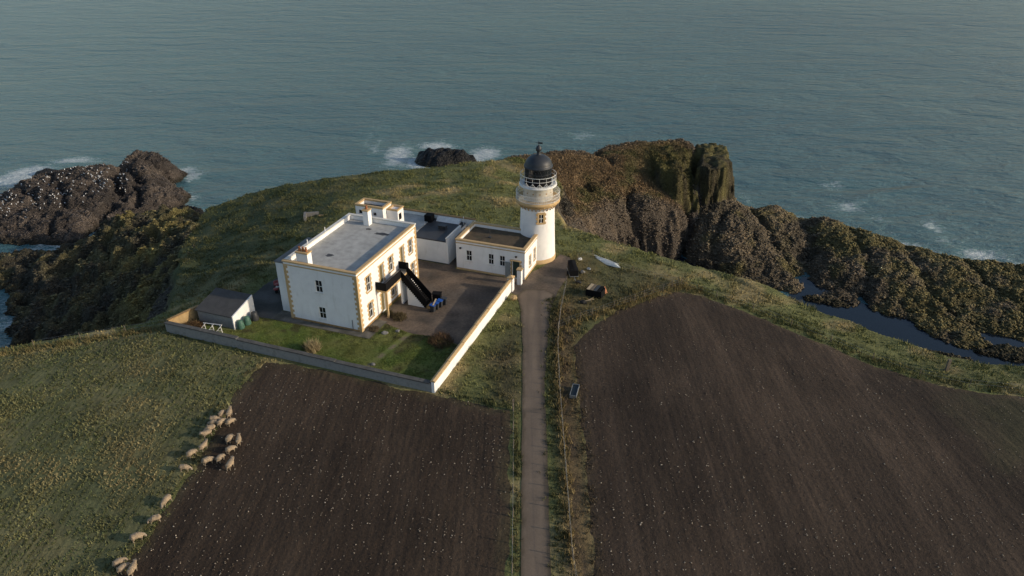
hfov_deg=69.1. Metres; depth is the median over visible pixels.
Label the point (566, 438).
dry grass
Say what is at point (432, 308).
wheelie bin
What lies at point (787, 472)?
field stones
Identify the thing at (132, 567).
sheep
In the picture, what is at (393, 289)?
window
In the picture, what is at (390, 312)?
plant
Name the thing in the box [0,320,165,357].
field edge grass
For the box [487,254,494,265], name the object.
window
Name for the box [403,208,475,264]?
link building
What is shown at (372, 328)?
plant
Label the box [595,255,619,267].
upturned boat
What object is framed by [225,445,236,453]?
sheep
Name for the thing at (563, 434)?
wire fence
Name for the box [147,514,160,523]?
sheep
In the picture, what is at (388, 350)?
lawn
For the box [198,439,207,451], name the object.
sheep
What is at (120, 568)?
sheep
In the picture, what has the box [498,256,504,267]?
window
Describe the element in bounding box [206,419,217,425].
sheep
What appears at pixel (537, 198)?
lighthouse
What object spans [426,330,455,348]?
reddish shrub
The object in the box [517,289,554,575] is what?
road
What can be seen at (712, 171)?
rocky promontory
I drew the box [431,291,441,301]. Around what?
coal bunker
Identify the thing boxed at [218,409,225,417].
sheep
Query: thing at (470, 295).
yard
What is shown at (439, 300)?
wheelie bin
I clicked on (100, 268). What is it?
dark shore rocks
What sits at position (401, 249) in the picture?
door
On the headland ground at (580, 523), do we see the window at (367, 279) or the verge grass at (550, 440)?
the verge grass at (550, 440)
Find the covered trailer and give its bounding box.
[566,260,578,280]
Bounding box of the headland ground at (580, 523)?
[0,159,1023,575]
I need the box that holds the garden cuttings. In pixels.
[185,319,205,327]
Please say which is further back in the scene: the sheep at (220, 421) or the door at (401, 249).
the door at (401, 249)
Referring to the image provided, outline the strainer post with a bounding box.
[944,359,951,370]
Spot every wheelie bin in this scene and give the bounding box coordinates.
[429,303,435,311]
[436,298,442,306]
[440,296,446,304]
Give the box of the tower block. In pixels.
[354,198,403,220]
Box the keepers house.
[274,205,431,331]
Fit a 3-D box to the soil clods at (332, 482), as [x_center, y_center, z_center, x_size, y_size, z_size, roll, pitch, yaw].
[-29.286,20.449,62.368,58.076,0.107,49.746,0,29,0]
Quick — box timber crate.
[585,283,604,298]
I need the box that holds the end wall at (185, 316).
[166,304,198,323]
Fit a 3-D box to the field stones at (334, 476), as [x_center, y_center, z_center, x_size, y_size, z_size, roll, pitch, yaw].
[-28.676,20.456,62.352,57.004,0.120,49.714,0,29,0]
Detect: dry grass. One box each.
[552,292,580,575]
[556,278,704,333]
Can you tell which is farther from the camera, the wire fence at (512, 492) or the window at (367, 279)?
the window at (367, 279)
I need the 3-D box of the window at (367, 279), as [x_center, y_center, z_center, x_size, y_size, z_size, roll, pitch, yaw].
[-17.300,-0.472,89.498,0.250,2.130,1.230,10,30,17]
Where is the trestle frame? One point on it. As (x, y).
(212, 326)
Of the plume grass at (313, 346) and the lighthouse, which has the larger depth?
the lighthouse
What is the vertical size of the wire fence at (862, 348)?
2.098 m
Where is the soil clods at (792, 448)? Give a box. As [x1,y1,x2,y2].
[581,292,1021,575]
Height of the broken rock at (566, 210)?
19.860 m
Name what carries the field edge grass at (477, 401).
on the headland ground at (580, 523)
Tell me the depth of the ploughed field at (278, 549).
66.78 m
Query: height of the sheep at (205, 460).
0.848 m
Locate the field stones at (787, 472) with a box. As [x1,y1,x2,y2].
[580,297,1023,575]
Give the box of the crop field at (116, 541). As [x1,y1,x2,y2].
[0,331,258,575]
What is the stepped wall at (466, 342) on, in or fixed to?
on the headland ground at (580, 523)
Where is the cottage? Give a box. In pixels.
[455,221,537,279]
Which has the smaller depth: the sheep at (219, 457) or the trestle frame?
the sheep at (219, 457)
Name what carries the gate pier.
on the headland ground at (580, 523)
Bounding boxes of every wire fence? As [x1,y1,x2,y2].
[32,319,165,346]
[511,403,513,572]
[557,278,577,575]
[557,281,681,327]
[681,279,1021,390]
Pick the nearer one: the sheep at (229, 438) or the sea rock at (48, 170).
the sheep at (229, 438)
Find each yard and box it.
[252,278,282,318]
[379,254,569,343]
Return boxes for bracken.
[505,139,693,220]
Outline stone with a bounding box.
[511,295,516,300]
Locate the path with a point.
(285, 316)
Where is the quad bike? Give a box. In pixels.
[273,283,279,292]
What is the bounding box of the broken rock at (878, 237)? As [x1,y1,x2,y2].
[685,198,1023,362]
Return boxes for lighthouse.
[515,142,559,264]
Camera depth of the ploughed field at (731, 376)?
70.53 m
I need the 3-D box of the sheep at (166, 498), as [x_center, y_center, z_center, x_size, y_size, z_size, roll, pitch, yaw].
[-30.261,18.601,64.981,0.564,0.833,1.325,10,30,17]
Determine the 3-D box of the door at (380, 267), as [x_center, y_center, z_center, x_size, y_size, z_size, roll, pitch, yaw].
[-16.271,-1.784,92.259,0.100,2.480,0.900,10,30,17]
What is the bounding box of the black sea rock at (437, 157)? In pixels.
[414,147,476,167]
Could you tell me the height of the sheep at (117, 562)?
0.765 m
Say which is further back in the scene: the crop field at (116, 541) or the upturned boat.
the upturned boat
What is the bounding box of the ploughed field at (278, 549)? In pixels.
[116,362,512,575]
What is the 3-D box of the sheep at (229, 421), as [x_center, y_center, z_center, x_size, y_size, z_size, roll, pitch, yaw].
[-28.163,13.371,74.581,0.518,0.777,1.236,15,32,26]
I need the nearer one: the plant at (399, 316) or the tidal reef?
the plant at (399, 316)
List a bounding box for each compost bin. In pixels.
[237,319,244,329]
[243,315,251,325]
[251,311,258,321]
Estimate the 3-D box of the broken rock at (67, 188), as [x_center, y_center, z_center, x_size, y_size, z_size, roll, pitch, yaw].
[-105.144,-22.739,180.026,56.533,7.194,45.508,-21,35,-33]
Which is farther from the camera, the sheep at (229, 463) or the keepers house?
the keepers house
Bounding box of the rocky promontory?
[500,138,734,259]
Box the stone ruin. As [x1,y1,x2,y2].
[303,211,325,220]
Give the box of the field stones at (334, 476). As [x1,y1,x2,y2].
[139,363,509,575]
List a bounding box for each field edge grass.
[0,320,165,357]
[436,387,511,412]
[688,285,1022,396]
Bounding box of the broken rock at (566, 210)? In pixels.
[558,183,577,228]
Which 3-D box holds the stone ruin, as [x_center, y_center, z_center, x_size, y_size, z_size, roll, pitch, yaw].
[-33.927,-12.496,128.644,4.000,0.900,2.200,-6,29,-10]
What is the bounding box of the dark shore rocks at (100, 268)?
[0,205,203,346]
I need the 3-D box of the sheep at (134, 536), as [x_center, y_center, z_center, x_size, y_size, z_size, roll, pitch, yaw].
[-30.898,20.526,61.471,1.315,0.827,0.591,-19,34,-30]
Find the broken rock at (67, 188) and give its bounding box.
[0,150,191,245]
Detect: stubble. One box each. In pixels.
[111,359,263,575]
[566,345,606,575]
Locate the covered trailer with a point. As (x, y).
(572, 269)
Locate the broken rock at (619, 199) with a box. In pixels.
[496,138,701,257]
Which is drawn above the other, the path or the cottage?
the cottage
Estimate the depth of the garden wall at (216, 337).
84.16 m
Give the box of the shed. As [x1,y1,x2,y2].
[195,287,254,329]
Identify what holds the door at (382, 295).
in the keepers house
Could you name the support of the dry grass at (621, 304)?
on the headland ground at (580, 523)
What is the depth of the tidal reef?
147.57 m
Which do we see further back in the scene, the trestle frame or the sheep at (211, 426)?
the trestle frame
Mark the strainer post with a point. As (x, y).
(948, 364)
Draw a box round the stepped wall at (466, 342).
[430,279,511,392]
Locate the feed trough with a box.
[569,384,579,398]
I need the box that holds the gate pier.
[507,275,514,291]
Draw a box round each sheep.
[112,557,127,567]
[116,562,130,574]
[126,558,136,575]
[129,532,146,542]
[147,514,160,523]
[160,494,171,508]
[179,464,192,471]
[186,449,197,458]
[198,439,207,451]
[199,429,211,437]
[201,456,215,465]
[203,424,215,430]
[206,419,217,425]
[209,415,219,419]
[215,453,225,463]
[216,418,226,427]
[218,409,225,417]
[225,434,234,443]
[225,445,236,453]
[225,456,233,470]
[226,406,231,418]
[226,418,235,426]
[235,433,240,445]
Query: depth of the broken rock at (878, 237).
146.30 m
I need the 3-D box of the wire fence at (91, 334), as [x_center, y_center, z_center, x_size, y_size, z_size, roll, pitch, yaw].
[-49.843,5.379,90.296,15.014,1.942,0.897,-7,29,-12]
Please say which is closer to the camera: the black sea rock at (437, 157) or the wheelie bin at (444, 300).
the wheelie bin at (444, 300)
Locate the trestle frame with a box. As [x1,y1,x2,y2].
[201,322,222,332]
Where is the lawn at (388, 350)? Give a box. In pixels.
[204,319,456,379]
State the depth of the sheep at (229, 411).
75.43 m
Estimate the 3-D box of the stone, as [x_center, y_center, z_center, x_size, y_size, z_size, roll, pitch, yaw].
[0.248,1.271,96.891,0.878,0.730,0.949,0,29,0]
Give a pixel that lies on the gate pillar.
(519, 270)
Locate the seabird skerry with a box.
[0,149,190,245]
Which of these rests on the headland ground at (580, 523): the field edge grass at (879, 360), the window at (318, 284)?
the field edge grass at (879, 360)
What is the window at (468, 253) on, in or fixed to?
in the cottage
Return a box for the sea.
[0,0,1023,346]
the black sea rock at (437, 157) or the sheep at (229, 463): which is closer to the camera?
the sheep at (229, 463)
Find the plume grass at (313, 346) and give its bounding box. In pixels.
[303,336,323,352]
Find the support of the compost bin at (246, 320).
on the lawn at (388, 350)
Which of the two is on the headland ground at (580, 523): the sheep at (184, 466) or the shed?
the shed
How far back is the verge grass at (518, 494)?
66.42 m
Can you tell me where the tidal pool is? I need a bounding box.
[676,256,1023,365]
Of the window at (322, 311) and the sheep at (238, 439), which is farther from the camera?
the window at (322, 311)
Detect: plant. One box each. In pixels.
[368,325,378,332]
[384,309,392,316]
[391,311,407,321]
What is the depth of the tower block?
103.28 m
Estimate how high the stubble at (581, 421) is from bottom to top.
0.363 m
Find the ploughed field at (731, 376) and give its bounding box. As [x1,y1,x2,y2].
[573,292,1023,575]
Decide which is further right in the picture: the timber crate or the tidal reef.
the tidal reef
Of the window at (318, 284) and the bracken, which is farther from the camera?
the bracken
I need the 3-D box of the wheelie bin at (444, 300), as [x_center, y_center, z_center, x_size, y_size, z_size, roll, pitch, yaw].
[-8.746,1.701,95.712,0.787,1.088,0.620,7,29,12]
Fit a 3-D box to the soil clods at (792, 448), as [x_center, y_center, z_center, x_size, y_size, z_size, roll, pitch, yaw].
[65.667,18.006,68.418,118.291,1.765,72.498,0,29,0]
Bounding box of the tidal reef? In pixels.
[685,194,1023,362]
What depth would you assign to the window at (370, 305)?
91.39 m
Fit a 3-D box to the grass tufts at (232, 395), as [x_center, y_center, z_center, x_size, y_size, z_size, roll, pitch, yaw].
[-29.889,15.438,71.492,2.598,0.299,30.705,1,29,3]
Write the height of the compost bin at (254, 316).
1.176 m
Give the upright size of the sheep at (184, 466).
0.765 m
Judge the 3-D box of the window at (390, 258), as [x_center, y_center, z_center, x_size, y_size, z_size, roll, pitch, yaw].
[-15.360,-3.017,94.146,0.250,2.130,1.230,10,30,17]
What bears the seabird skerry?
in the sea
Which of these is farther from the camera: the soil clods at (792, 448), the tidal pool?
the tidal pool
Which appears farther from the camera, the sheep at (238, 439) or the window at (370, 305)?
the window at (370, 305)
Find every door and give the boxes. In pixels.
[379,264,383,282]
[381,293,384,309]
[400,247,403,261]
[512,261,518,277]
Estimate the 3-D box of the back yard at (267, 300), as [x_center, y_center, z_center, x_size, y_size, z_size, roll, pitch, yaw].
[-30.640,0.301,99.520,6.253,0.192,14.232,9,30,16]
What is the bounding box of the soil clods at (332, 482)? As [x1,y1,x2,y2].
[139,363,506,575]
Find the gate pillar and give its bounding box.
[516,267,522,284]
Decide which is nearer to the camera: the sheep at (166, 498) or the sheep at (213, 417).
the sheep at (166, 498)
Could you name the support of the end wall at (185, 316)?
on the headland ground at (580, 523)
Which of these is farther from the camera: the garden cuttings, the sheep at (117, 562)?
the garden cuttings
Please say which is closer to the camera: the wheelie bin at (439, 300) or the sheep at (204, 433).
the sheep at (204, 433)
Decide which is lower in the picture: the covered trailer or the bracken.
the covered trailer
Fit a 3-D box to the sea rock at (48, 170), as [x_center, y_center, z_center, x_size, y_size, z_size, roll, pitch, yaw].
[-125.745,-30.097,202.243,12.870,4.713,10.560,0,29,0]
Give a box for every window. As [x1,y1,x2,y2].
[315,280,323,294]
[319,307,327,320]
[366,276,371,293]
[368,302,374,319]
[389,256,393,273]
[392,287,396,298]
[409,239,412,255]
[465,250,472,262]
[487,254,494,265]
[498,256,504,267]
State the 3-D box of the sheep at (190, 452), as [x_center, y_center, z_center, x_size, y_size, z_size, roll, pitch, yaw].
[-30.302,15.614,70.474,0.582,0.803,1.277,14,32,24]
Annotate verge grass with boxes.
[507,410,522,571]
[537,296,573,575]
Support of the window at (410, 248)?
in the keepers house
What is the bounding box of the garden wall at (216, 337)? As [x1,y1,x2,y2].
[164,321,431,391]
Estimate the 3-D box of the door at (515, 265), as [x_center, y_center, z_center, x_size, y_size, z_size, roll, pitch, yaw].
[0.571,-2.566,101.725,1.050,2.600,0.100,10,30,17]
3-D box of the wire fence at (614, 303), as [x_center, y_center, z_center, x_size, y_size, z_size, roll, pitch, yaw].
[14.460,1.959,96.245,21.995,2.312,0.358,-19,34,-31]
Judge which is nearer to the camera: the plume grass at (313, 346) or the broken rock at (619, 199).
the plume grass at (313, 346)
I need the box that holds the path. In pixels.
[271,311,386,338]
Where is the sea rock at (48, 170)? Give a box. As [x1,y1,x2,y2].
[34,168,57,175]
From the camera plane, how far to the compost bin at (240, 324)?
90.49 m

